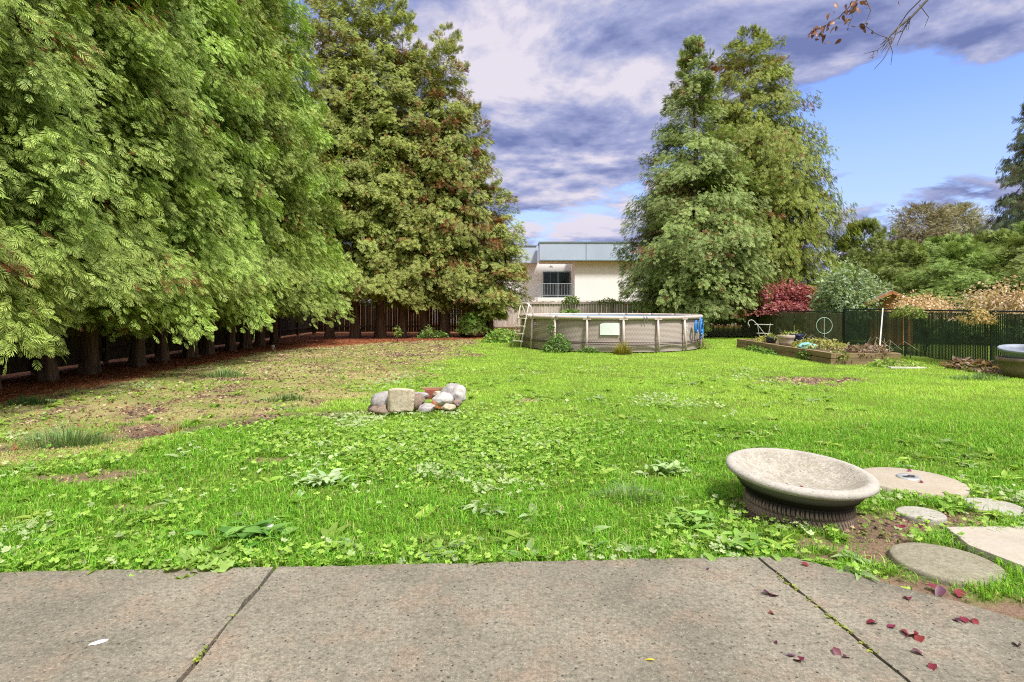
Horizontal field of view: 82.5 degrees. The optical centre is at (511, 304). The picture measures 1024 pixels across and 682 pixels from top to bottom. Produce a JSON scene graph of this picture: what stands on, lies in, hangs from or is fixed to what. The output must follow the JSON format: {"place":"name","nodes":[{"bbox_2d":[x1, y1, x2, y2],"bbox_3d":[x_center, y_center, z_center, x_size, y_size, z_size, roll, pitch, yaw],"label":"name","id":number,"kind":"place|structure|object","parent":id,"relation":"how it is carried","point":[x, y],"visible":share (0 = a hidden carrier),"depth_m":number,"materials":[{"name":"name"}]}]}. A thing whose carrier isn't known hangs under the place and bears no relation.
{"place":"outdoors","nodes":[
{"label":"outdoors","id":0,"kind":"place"},
{"bbox_2d":[6,394,57,405],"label":"tall grass","id":1,"kind":"structure","parent":0,"point":[32,401],"depth_m":9.48,"materials":[{"name":"plant"}]},
{"bbox_2d":[265,392,312,402],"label":"tall grass","id":2,"kind":"structure","parent":0,"point":[292,398],"depth_m":9.94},
{"bbox_2d":[0,556,1023,681],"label":"patio","id":3,"kind":"structure","parent":0,"point":[677,620],"depth_m":2.91,"materials":[{"name":"concrete"}]},
{"bbox_2d":[776,572,879,652],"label":"weeds","id":4,"kind":"object","parent":3,"relation":"on","point":[844,627],"visible":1,"depth_m":2.92,"materials":[{"name":"green plant"}]},
{"bbox_2d":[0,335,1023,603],"bbox_3d":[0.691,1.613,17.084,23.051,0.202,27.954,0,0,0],"label":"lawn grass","id":5,"kind":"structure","parent":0,"point":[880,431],"depth_m":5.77,"materials":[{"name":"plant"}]},
{"bbox_2d":[0,306,1023,620],"bbox_3d":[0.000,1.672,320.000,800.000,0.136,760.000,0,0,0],"label":"ground","id":6,"kind":"structure","parent":0,"point":[1008,606],"depth_m":8.83,"materials":[{"name":"soil"}]},
{"bbox_2d":[0,12,11,234],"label":"cedar tree","id":7,"kind":"object","parent":6,"relation":"on","point":[4,231],"visible":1,"depth_m":8.09,"materials":[{"name":"green plant"}]},
{"bbox_2d":[0,0,96,375],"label":"cedar tree","id":8,"kind":"object","parent":6,"relation":"on","point":[8,272],"visible":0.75,"depth_m":8.92,"materials":[{"name":"green plant"}]},
{"bbox_2d":[9,422,116,449],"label":"tall grass","id":9,"kind":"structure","parent":6,"relation":"on","point":[71,440],"depth_m":6.86,"materials":[{"name":"plant"}]},
{"bbox_2d":[0,0,156,370],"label":"cedar tree","id":10,"kind":"object","parent":6,"relation":"on","point":[49,52],"visible":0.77,"depth_m":9.67,"materials":[{"name":"green plant"}]},
{"bbox_2d":[0,0,172,388],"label":"cedar tree","id":11,"kind":"object","parent":6,"relation":"on","point":[137,250],"visible":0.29,"depth_m":10.99,"materials":[{"name":"green plant"}]},
{"bbox_2d":[6,0,234,382],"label":"cedar tree","id":12,"kind":"object","parent":6,"relation":"on","point":[48,370],"visible":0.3,"depth_m":12.43,"materials":[{"name":"green plant"}]},
{"bbox_2d":[1,0,253,374],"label":"cedar tree","id":13,"kind":"object","parent":6,"relation":"on","point":[89,361],"visible":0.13,"depth_m":13.65,"materials":[{"name":"green plant"}]},
{"bbox_2d":[0,309,313,374],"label":"wooden fence","id":14,"kind":"object","parent":6,"relation":"on","point":[119,347],"visible":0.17,"depth_m":16.74,"materials":[{"name":"wood"}]},
{"bbox_2d":[74,0,268,366],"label":"cedar tree","id":15,"kind":"object","parent":6,"relation":"on","point":[137,356],"visible":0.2,"depth_m":15.16,"materials":[{"name":"green plant"}]},
{"bbox_2d":[129,540,260,578],"bbox_3d":[-1.935,1.599,3.619,0.638,0.161,0.515,0,0,0],"label":"weed rosette","id":16,"kind":"object","parent":6,"relation":"on","point":[223,566],"visible":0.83,"depth_m":3.62,"materials":[{"name":"green plant"}]},
{"bbox_2d":[117,0,290,362],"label":"cedar tree","id":17,"kind":"object","parent":6,"relation":"on","point":[162,353],"visible":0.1,"depth_m":16.42,"materials":[{"name":"green plant"}]},
{"bbox_2d":[199,367,248,378],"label":"tall grass","id":18,"kind":"structure","parent":6,"relation":"on","point":[225,373],"depth_m":13.15,"materials":[{"name":"plant"}]},
{"bbox_2d":[176,0,292,358],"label":"cedar tree","id":19,"kind":"object","parent":6,"relation":"on","point":[189,352],"visible":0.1,"depth_m":17.89,"materials":[{"name":"green plant"}]},
{"bbox_2d":[184,517,298,556],"bbox_3d":[-1.827,1.571,4.035,0.583,0.149,0.535,0,0,24],"label":"weed rosette","id":20,"kind":"object","parent":6,"relation":"on","point":[251,530],"visible":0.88,"depth_m":4.00,"materials":[{"name":"green plant"}]},
{"bbox_2d":[168,0,315,354],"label":"cedar tree","id":21,"kind":"object","parent":6,"relation":"on","point":[208,347],"visible":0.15,"depth_m":19.12,"materials":[{"name":"green plant"}]},
{"bbox_2d":[169,0,333,350],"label":"cedar tree","id":22,"kind":"object","parent":6,"relation":"on","point":[230,343],"visible":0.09,"depth_m":20.36,"materials":[{"name":"green plant"}]},
{"bbox_2d":[0,333,517,457],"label":"needle litter","id":23,"kind":"object","parent":6,"relation":"on","point":[246,351],"visible":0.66,"depth_m":15.28,"materials":[{"name":"brown plant"}]},
{"bbox_2d":[238,1,331,348],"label":"cedar tree","id":24,"kind":"object","parent":6,"relation":"on","point":[246,339],"visible":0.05,"depth_m":21.72,"materials":[{"name":"green plant"}]},
{"bbox_2d":[235,0,352,346],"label":"cedar tree","id":25,"kind":"object","parent":6,"relation":"on","point":[305,64],"visible":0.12,"depth_m":23.05,"materials":[{"name":"green plant"}]},
{"bbox_2d":[235,0,357,343],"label":"cedar tree","id":26,"kind":"object","parent":6,"relation":"on","point":[274,337],"visible":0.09,"depth_m":24.25,"materials":[{"name":"green plant"}]},
{"bbox_2d":[289,468,358,495],"bbox_3d":[-1.688,1.590,5.253,0.627,0.133,0.540,0,0,-29],"label":"weed rosette","id":27,"kind":"object","parent":6,"relation":"on","point":[315,479],"visible":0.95,"depth_m":5.25,"materials":[{"name":"green plant"}]},
{"bbox_2d":[288,0,384,338],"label":"cedar tree","id":28,"kind":"object","parent":6,"relation":"on","point":[315,6],"visible":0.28,"depth_m":27.17,"materials":[{"name":"green plant"}]},
{"bbox_2d":[300,0,405,337],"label":"cedar tree","id":29,"kind":"object","parent":6,"relation":"on","point":[370,190],"visible":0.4,"depth_m":27.26,"materials":[{"name":"green plant"}]},
{"bbox_2d":[369,404,388,415],"bbox_3d":[-1.959,1.564,8.616,0.310,0.204,0.282,0,0,0],"label":"boulder","id":30,"kind":"object","parent":6,"relation":"on","point":[380,410],"visible":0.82,"depth_m":8.52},
{"bbox_2d":[371,391,387,409],"bbox_3d":[-1.938,1.464,8.771,0.356,0.315,0.332,0,0,0],"label":"boulder","id":31,"kind":"object","parent":6,"relation":"on","point":[379,398],"visible":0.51,"depth_m":8.64,"materials":[{"name":"stone"}]},
{"bbox_2d":[330,0,437,337],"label":"cedar tree","id":32,"kind":"object","parent":6,"relation":"on","point":[380,324],"visible":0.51,"depth_m":27.43,"materials":[{"name":"green plant"}]},
{"bbox_2d":[314,301,485,332],"bbox_3d":[-6.350,0.760,33.178,9.800,2.080,0.175,0,0,0],"label":"wooden fence","id":33,"kind":"object","parent":6,"relation":"on","point":[368,316],"visible":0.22,"depth_m":33.19,"materials":[{"name":"wood"}]},
{"bbox_2d":[387,388,414,411],"bbox_3d":[-1.633,1.401,8.599,0.402,0.334,0.220,0,0,-3],"label":"boulder","id":34,"kind":"object","parent":6,"relation":"on","point":[400,399],"visible":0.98,"depth_m":8.50,"materials":[{"name":"stone"}]},
{"bbox_2d":[352,0,455,337],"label":"cedar tree","id":35,"kind":"object","parent":6,"relation":"on","point":[407,18],"visible":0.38,"depth_m":27.82,"materials":[{"name":"green plant"}]},
{"bbox_2d":[414,393,424,409],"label":"boulder","id":36,"kind":"object","parent":6,"relation":"on","point":[419,399],"visible":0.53,"depth_m":8.61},
{"bbox_2d":[372,38,475,336],"bbox_3d":[-4.450,-5.678,29.291,5.400,15.048,5.364,0,0,-22],"label":"cedar tree","id":37,"kind":"object","parent":6,"relation":"on","point":[414,268],"visible":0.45,"depth_m":27.93,"materials":[{"name":"green plant"}]},
{"bbox_2d":[418,403,434,413],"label":"boulder","id":38,"kind":"object","parent":6,"relation":"on","point":[427,408],"visible":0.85,"depth_m":8.48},
{"bbox_2d":[378,411,476,421],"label":"tall grass","id":39,"kind":"structure","parent":6,"relation":"on","point":[413,415],"depth_m":8.30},
{"bbox_2d":[414,327,449,338],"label":"weed","id":40,"kind":"object","parent":6,"relation":"on","point":[422,334],"visible":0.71,"depth_m":28.07,"materials":[{"name":"green plant"}]},
{"bbox_2d":[431,401,442,408],"bbox_3d":[-1.113,1.486,8.620,0.160,0.075,0.090,23,1,-27],"label":"brick","id":41,"kind":"object","parent":6,"relation":"on","point":[437,406],"visible":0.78,"depth_m":8.58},
{"bbox_2d":[432,392,453,404],"bbox_3d":[-1.033,1.414,8.695,0.325,0.199,0.288,0,0,-17],"label":"boulder","id":42,"kind":"object","parent":41,"relation":"on","point":[442,398],"visible":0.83,"depth_m":8.60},
{"bbox_2d":[398,22,489,336],"bbox_3d":[-3.316,-6.236,29.247,4.853,16.198,4.886,0,0,18],"label":"cedar tree","id":43,"kind":"object","parent":6,"relation":"on","point":[448,45],"visible":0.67,"depth_m":28.28,"materials":[{"name":"green plant"}]},
{"bbox_2d":[440,383,459,398],"bbox_3d":[-0.933,1.372,8.953,0.410,0.315,0.300,0,0,-36],"label":"boulder","id":44,"kind":"object","parent":6,"relation":"on","point":[450,388],"visible":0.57,"depth_m":8.84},
{"bbox_2d":[454,385,465,401],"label":"boulder","id":45,"kind":"object","parent":6,"relation":"on","point":[459,392],"visible":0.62,"depth_m":8.83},
{"bbox_2d":[423,91,518,336],"bbox_3d":[-2.266,-4.429,29.791,5.103,12.471,5.061,0,0,37],"label":"cedar tree","id":46,"kind":"object","parent":6,"relation":"on","point":[478,162],"visible":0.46,"depth_m":28.50,"materials":[{"name":"green plant"}]},
{"bbox_2d":[456,310,488,337],"bbox_3d":[-2.006,0.918,28.558,1.676,1.475,1.442,0,0,-25],"label":"bush","id":47,"kind":"object","parent":6,"relation":"on","point":[465,324],"visible":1,"depth_m":28.30,"materials":[{"name":"green plant"}]},
{"bbox_2d":[438,178,532,335],"bbox_3d":[-1.366,-2.426,29.986,4.916,8.349,4.957,0,0,3],"label":"cedar tree","id":48,"kind":"object","parent":6,"relation":"on","point":[512,271],"visible":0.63,"depth_m":28.95,"materials":[{"name":"green plant"}]},
{"bbox_2d":[455,500,519,516],"bbox_3d":[-0.195,1.611,4.572,0.536,0.108,0.337,0,0,0],"label":"weed rosette","id":49,"kind":"object","parent":6,"relation":"on","point":[483,509],"visible":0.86,"depth_m":4.54,"materials":[{"name":"green plant"}]},
{"bbox_2d":[475,303,508,333],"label":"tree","id":50,"kind":"object","parent":6,"relation":"on","point":[499,316],"visible":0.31,"depth_m":28.87,"materials":[{"name":"green plant"}]},
{"bbox_2d":[481,327,519,342],"bbox_3d":[-0.335,1.366,25.244,2.237,0.836,1.964,0,0,0],"label":"nettle patch","id":51,"kind":"object","parent":6,"relation":"on","point":[509,336],"visible":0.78,"depth_m":24.87,"materials":[{"name":"green plant"}]},
{"bbox_2d":[0,339,1003,542],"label":"dry thatch","id":52,"kind":"object","parent":6,"relation":"on","point":[895,535],"visible":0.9,"depth_m":11.94,"materials":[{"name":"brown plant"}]},
{"bbox_2d":[0,365,1023,588],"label":"ground cover","id":53,"kind":"object","parent":6,"relation":"on","point":[772,530],"visible":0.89,"depth_m":5.70,"materials":[{"name":"green plant"}]},
{"bbox_2d":[512,303,533,347],"bbox_3d":[0.567,0.786,21.826,1.085,1.699,0.528,0,0,-37],"label":"pool ladder","id":54,"kind":"object","parent":6,"relation":"on","point":[525,318],"visible":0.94,"depth_m":21.63,"materials":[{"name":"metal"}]},
{"bbox_2d":[541,333,573,352],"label":"ivy bush","id":55,"kind":"object","parent":6,"relation":"on","point":[556,340],"visible":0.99,"depth_m":19.67,"materials":[{"name":"green plant"}]},
{"bbox_2d":[479,242,644,323],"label":"building","id":56,"kind":"structure","parent":6,"relation":"on","point":[582,271],"depth_m":47.00,"materials":[{"name":"white paint"}]},
{"bbox_2d":[543,272,569,296],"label":"window","id":57,"kind":"structure","parent":56,"relation":"in","point":[548,277],"depth_m":50.08,"materials":[{"name":"black glass"}]},
{"bbox_2d":[561,294,579,309],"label":"fence vine","id":58,"kind":"object","parent":6,"relation":"on","point":[573,299],"visible":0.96,"depth_m":32.93,"materials":[{"name":"green plant"}]},
{"bbox_2d":[493,299,659,330],"bbox_3d":[4.500,0.740,33.178,11.900,2.120,0.175,0,0,0],"label":"wooden fence","id":59,"kind":"object","parent":6,"relation":"on","point":[557,307],"visible":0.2,"depth_m":33.19,"materials":[{"name":"wood"}]},
{"bbox_2d":[519,313,703,352],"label":"swimming pool","id":60,"kind":"structure","parent":6,"relation":"on","point":[641,332],"depth_m":19.87,"materials":[{"name":"metal"},{"name":"painted metal"},{"name":"enamel"}]},
{"bbox_2d":[694,317,703,338],"bbox_3d":[6.613,0.835,20.626,0.102,0.788,0.687,0,0,42],"label":"hose","id":61,"kind":"object","parent":60,"relation":"hanging from","point":[700,327],"visible":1,"depth_m":20.65,"materials":[{"name":"blue plastic"}]},
{"bbox_2d":[587,478,668,506],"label":"tall grass","id":62,"kind":"structure","parent":6,"relation":"on","point":[618,492],"depth_m":4.85,"materials":[{"name":"plant"}]},
{"bbox_2d":[634,459,691,475],"bbox_3d":[1.512,1.587,5.713,0.536,0.117,0.496,0,0,26],"label":"weed rosette","id":63,"kind":"object","parent":6,"relation":"on","point":[673,467],"visible":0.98,"depth_m":5.62,"materials":[{"name":"green plant"}]},
{"bbox_2d":[665,507,719,530],"bbox_3d":[1.320,1.587,4.377,0.424,0.117,0.432,0,0,0],"label":"weed rosette","id":64,"kind":"object","parent":6,"relation":"on","point":[699,516],"visible":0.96,"depth_m":4.32,"materials":[{"name":"green plant"}]},
{"bbox_2d":[609,33,780,335],"bbox_3d":[9.355,-6.115,30.187,8.555,15.789,8.386,0,0,-34],"label":"cedar tree","id":65,"kind":"object","parent":6,"relation":"on","point":[686,263],"visible":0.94,"depth_m":28.64,"materials":[{"name":"green plant"}]},
{"bbox_2d":[704,312,756,337],"bbox_3d":[10.928,1.005,29.173,2.543,1.590,0.090,0,0,7],"label":"chain link fence","id":66,"kind":"object","parent":6,"relation":"on","point":[721,328],"visible":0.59,"depth_m":29.14,"materials":[{"name":"metal"}]},
{"bbox_2d":[695,528,781,561],"bbox_3d":[1.467,1.593,3.851,0.526,0.128,0.513,0,0,0],"label":"weed rosette","id":67,"kind":"object","parent":6,"relation":"on","point":[753,537],"visible":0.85,"depth_m":3.87,"materials":[{"name":"green plant"}]},
{"bbox_2d":[740,345,777,355],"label":"bed plant","id":68,"kind":"object","parent":6,"relation":"on","point":[763,349],"visible":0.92,"depth_m":19.76,"materials":[{"name":"green plant"}]},
{"bbox_2d":[663,23,863,333],"bbox_3d":[13.601,-7.098,33.397,10.908,17.755,10.412,0,0,-19],"label":"cedar tree","id":69,"kind":"object","parent":6,"relation":"on","point":[771,140],"visible":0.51,"depth_m":31.16,"materials":[{"name":"green plant"}]},
{"bbox_2d":[747,277,824,316],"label":"red maple","id":70,"kind":"object","parent":6,"relation":"on","point":[788,299],"visible":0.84,"depth_m":27.41,"materials":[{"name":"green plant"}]},
{"bbox_2d":[743,488,856,531],"bbox_3d":[2.275,1.620,4.649,0.810,0.233,0.810,3,0,-23],"label":"tyre","id":71,"kind":"object","parent":6,"relation":"on","point":[759,506],"visible":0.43,"depth_m":4.32,"materials":[{"name":"rubber"}]},
{"bbox_2d":[725,448,880,511],"bbox_3d":[2.294,1.406,4.674,1.107,0.206,1.108,2,3,0],"label":"concrete bowl","id":72,"kind":"object","parent":71,"relation":"on","point":[829,484],"visible":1,"depth_m":4.63,"materials":[{"name":"concrete"}]},
{"bbox_2d":[758,309,843,342],"bbox_3d":[12.222,0.985,25.200,0.088,1.630,7.476,0,0,0],"label":"chain link fence","id":73,"kind":"object","parent":6,"relation":"on","point":[794,321],"visible":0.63,"depth_m":24.25,"materials":[{"name":"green metal"}]},
{"bbox_2d":[737,339,901,364],"bbox_3d":[9.555,1.470,19.000,1.950,0.329,6.600,0,0,0],"label":"raised bed","id":74,"kind":"object","parent":6,"relation":"on","point":[826,356],"visible":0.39,"depth_m":16.26,"materials":[{"name":"wood"}]},
{"bbox_2d":[777,330,794,345],"bbox_3d":[9.019,1.104,19.224,0.543,0.532,0.587,0,0,0],"label":"plant pot","id":75,"kind":"object","parent":74,"relation":"on","point":[786,340],"visible":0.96,"depth_m":19.02,"materials":[{"name":"ceramic"}]},
{"bbox_2d":[791,337,848,349],"bbox_3d":[9.454,1.214,17.895,1.674,0.439,2.555,0,0,0],"label":"bed plant","id":76,"kind":"object","parent":74,"relation":"on","point":[829,343],"visible":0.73,"depth_m":17.59,"materials":[{"name":"green plant"}]},
{"bbox_2d":[832,343,893,357],"bbox_3d":[9.675,1.268,16.178,1.664,0.422,1.074,0,0,0],"label":"dry plant","id":77,"kind":"object","parent":74,"relation":"on","point":[856,348],"visible":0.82,"depth_m":15.98,"materials":[{"name":"brown plant"}]},
{"bbox_2d":[803,262,881,334],"bbox_3d":[15.611,-0.198,27.512,3.757,3.726,3.425,0,0,-35],"label":"green shrub","id":78,"kind":"object","parent":6,"relation":"on","point":[836,282],"visible":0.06,"depth_m":27.40,"materials":[{"name":"green plant"}]},
{"bbox_2d":[805,249,896,341],"bbox_3d":[13.856,-0.331,24.179,3.461,3.984,3.515,0,0,0],"label":"pale shrub","id":79,"kind":"object","parent":6,"relation":"on","point":[852,295],"visible":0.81,"depth_m":23.82,"materials":[{"name":"green plant"}]},
{"bbox_2d":[818,216,906,281],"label":"spruce tree","id":80,"kind":"object","parent":6,"relation":"on","point":[872,226],"visible":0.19,"depth_m":31.45,"materials":[{"name":"green plant"}]},
{"bbox_2d":[807,0,928,66],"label":"plum tree","id":81,"kind":"object","parent":6,"relation":"on","point":[853,5],"visible":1,"depth_m":5.59,"materials":[{"name":"brown plant"}]},
{"bbox_2d":[861,290,918,344],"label":"garden shed","id":82,"kind":"structure","parent":6,"relation":"on","point":[893,294],"depth_m":23.05,"materials":[{"name":"orange wood"}]},
{"bbox_2d":[866,356,920,368],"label":"bed plant","id":83,"kind":"object","parent":6,"relation":"on","point":[890,363],"visible":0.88,"depth_m":15.09,"materials":[{"name":"green plant"}]},
{"bbox_2d":[842,238,947,339],"bbox_3d":[19.283,-0.761,28.958,6.611,5.102,6.669,0,0,-12],"label":"spruce tree","id":84,"kind":"object","parent":6,"relation":"on","point":[905,248],"visible":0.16,"depth_m":28.40,"materials":[{"name":"green plant"}]},
{"bbox_2d":[890,303,928,357],"bbox_3d":[12.021,0.798,17.738,0.461,1.706,1.830,0,0,0],"label":"creeper","id":85,"kind":"object","parent":6,"relation":"on","point":[918,311],"visible":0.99,"depth_m":17.59,"materials":[{"name":"green plant"}]},
{"bbox_2d":[863,467,969,498],"bbox_3d":[3.620,1.613,5.300,0.860,0.095,0.860,0,0,0],"label":"round stepping stone","id":86,"kind":"object","parent":6,"relation":"on","point":[889,478],"visible":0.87,"depth_m":5.21,"materials":[{"name":"concrete"}]},
{"bbox_2d":[895,506,946,524],"bbox_3d":[3.184,1.643,4.546,0.331,0.050,0.330,-2,-2,33],"label":"stepping stone","id":87,"kind":"object","parent":6,"relation":"on","point":[913,513],"visible":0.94,"depth_m":4.49,"materials":[{"name":"concrete"}]},
{"bbox_2d":[883,289,961,351],"bbox_3d":[13.532,0.566,19.167,2.104,2.177,3.560,0,0,13],"label":"peach shrub","id":88,"kind":"object","parent":6,"relation":"on","point":[922,304],"visible":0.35,"depth_m":19.02,"materials":[{"name":"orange plant"}]},
{"bbox_2d":[877,200,969,265],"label":"broadleaf tree","id":89,"kind":"object","parent":6,"relation":"on","point":[928,209],"visible":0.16,"depth_m":67.86,"materials":[{"name":"brown plant"}]},
{"bbox_2d":[844,306,1023,364],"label":"chain link fence","id":90,"kind":"object","parent":6,"relation":"on","point":[947,334],"visible":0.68,"depth_m":16.76,"materials":[{"name":"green metal"}]},
{"bbox_2d":[888,542,1005,586],"bbox_3d":[2.727,1.647,3.679,0.600,0.070,0.600,1,-1,-17],"label":"stepping stone","id":91,"kind":"object","parent":6,"relation":"on","point":[943,565],"visible":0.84,"depth_m":3.63,"materials":[{"name":"concrete"}]},
{"bbox_2d":[899,231,1002,338],"bbox_3d":[22.493,-0.933,30.006,7.601,5.571,7.555,0,0,-3],"label":"spruce tree","id":92,"kind":"object","parent":6,"relation":"on","point":[931,242],"visible":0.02,"depth_m":29.44,"materials":[{"name":"green plant"}]},
{"bbox_2d":[917,201,996,262],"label":"conifer","id":93,"kind":"object","parent":6,"relation":"on","point":[968,221],"visible":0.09,"depth_m":69.61,"materials":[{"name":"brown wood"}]},
{"bbox_2d":[892,240,1023,343],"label":"spruce tree","id":94,"kind":"object","parent":6,"relation":"on","point":[948,279],"visible":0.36,"depth_m":24.77,"materials":[{"name":"green plant"}]},
{"bbox_2d":[937,355,1001,374],"bbox_3d":[11.554,1.548,14.597,1.220,0.469,2.033,0,0,0],"label":"pile","id":95,"kind":"object","parent":6,"relation":"on","point":[959,363],"visible":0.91,"depth_m":14.44,"materials":[{"name":"brown plant"}]},
{"bbox_2d":[925,271,1023,343],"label":"peach shrub","id":96,"kind":"object","parent":6,"relation":"on","point":[1000,302],"visible":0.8,"depth_m":15.60,"materials":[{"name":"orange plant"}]},
{"bbox_2d":[944,372,1009,380],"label":"tall grass","id":97,"kind":"structure","parent":6,"relation":"on","point":[978,377],"depth_m":12.70,"materials":[{"name":"plant"}]},
{"bbox_2d":[957,304,999,366],"bbox_3d":[12.029,0.820,15.051,0.437,1.664,1.242,0,0,0],"label":"creeper","id":98,"kind":"object","parent":6,"relation":"on","point":[981,318],"visible":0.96,"depth_m":14.91,"materials":[{"name":"beige plant"}]},
{"bbox_2d":[946,235,1023,344],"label":"spruce tree","id":99,"kind":"object","parent":6,"relation":"on","point":[1017,260],"visible":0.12,"depth_m":24.51,"materials":[{"name":"green plant"}]},
{"bbox_2d":[946,526,1023,572],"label":"flagstone","id":100,"kind":"object","parent":6,"relation":"on","point":[1006,545],"visible":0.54,"depth_m":3.91,"materials":[{"name":"stone"}]},
{"bbox_2d":[954,228,1021,261],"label":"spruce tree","id":101,"kind":"object","parent":6,"relation":"on","point":[1002,234],"visible":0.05,"depth_m":30.46,"materials":[{"name":"green plant"}]},
{"bbox_2d":[959,101,1023,243],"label":"drooping tree","id":102,"kind":"object","parent":6,"relation":"on","point":[1015,205],"visible":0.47,"depth_m":40.27,"materials":[{"name":"green plant"}]},
{"bbox_2d":[963,498,1023,518],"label":"stepping stone","id":103,"kind":"object","parent":6,"relation":"on","point":[1004,506],"visible":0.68,"depth_m":4.67,"materials":[{"name":"concrete"}]},
{"bbox_2d":[989,221,1023,259],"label":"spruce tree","id":104,"kind":"object","parent":6,"relation":"on","point":[1019,228],"visible":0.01,"depth_m":31.55,"materials":[{"name":"green plant"}]},
{"bbox_2d":[995,356,1023,377],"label":"garden tub","id":105,"kind":"object","parent":6,"relation":"on","point":[1011,367],"visible":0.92,"depth_m":13.00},
{"bbox_2d":[997,344,1023,358],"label":"garden tub","id":106,"kind":"object","parent":105,"relation":"in","point":[1015,351],"visible":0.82,"depth_m":13.19,"materials":[{"name":"metal"}]},
{"bbox_2d":[612,339,633,354],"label":"tall grass","id":107,"kind":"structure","parent":0,"point":[621,350],"depth_m":18.91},
{"bbox_2d":[282,0,1023,305],"label":"sky","id":108,"kind":"structure","parent":0,"point":[571,93],"materials":[{"name":"blue"}]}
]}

